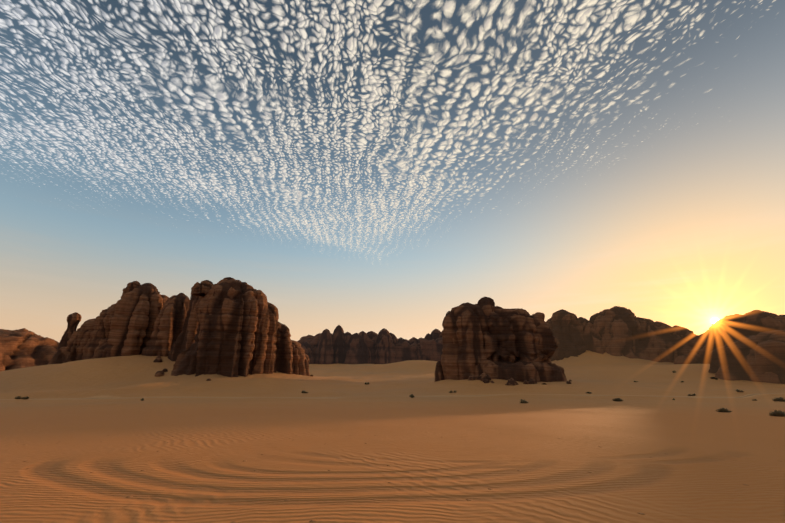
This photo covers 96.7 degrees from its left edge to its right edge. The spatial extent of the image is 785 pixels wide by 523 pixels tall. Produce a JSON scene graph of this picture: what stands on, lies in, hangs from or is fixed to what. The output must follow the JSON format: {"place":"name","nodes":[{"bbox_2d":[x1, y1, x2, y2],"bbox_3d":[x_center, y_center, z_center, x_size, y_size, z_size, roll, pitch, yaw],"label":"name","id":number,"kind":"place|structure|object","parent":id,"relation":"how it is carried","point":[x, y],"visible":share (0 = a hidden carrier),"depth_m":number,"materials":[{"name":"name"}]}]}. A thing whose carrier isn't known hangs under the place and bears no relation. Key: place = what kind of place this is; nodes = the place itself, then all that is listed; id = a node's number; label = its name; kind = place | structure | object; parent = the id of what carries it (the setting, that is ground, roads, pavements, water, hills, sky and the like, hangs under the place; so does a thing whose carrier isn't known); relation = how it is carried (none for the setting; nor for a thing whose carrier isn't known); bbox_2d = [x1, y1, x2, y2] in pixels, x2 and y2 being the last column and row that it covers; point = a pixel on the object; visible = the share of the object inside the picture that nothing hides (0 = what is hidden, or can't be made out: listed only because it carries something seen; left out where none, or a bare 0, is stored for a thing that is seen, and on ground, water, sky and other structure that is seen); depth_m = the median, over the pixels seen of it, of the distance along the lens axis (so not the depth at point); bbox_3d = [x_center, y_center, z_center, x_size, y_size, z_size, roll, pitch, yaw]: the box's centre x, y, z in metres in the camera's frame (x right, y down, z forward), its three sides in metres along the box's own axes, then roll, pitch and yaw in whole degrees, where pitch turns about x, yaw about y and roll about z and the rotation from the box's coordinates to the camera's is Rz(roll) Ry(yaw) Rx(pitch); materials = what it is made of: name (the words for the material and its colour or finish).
{"place":"outdoors","nodes":[
{"label":"outdoors","id":0,"kind":"place"},
{"bbox_2d":[297,325,442,363],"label":"ridge","id":1,"kind":"structure","parent":0,"point":[340,346],"depth_m":422.35,"materials":[{"name":"brown stone"}]},
{"bbox_2d":[0,350,784,522],"bbox_3d":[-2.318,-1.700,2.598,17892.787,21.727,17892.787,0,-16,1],"label":"sand ground","id":2,"kind":"structure","parent":0,"point":[96,440],"depth_m":11.81,"materials":[{"name":"orange sand"}]},
{"bbox_2d":[0,328,58,370],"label":"rock outcrop","id":3,"kind":"object","parent":2,"relation":"on","point":[22,348],"visible":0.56,"depth_m":182.48,"materials":[{"name":"stone"}]},
{"bbox_2d":[47,277,312,380],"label":"rock formation","id":4,"kind":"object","parent":2,"relation":"on","point":[229,327],"visible":0.73,"depth_m":144.38,"materials":[{"name":"stone"}]},
{"bbox_2d":[15,371,784,416],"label":"shrubs","id":5,"kind":"object","parent":2,"relation":"on","point":[779,413],"visible":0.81,"depth_m":56.84,"materials":[{"name":"plant"}]},
{"bbox_2d":[434,297,571,385],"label":"rock","id":6,"kind":"object","parent":2,"relation":"on","point":[485,340],"visible":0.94,"depth_m":118.67,"materials":[{"name":"stone"}]},
{"bbox_2d":[0,0,784,342],"label":"sky","id":7,"kind":"structure","parent":0,"point":[394,166],"materials":[{"name":"blue"}]},
{"bbox_2d":[546,306,784,383],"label":"ridge","id":8,"kind":"structure","parent":0,"point":[749,346],"depth_m":248.49,"materials":[{"name":"stone"}]}
]}

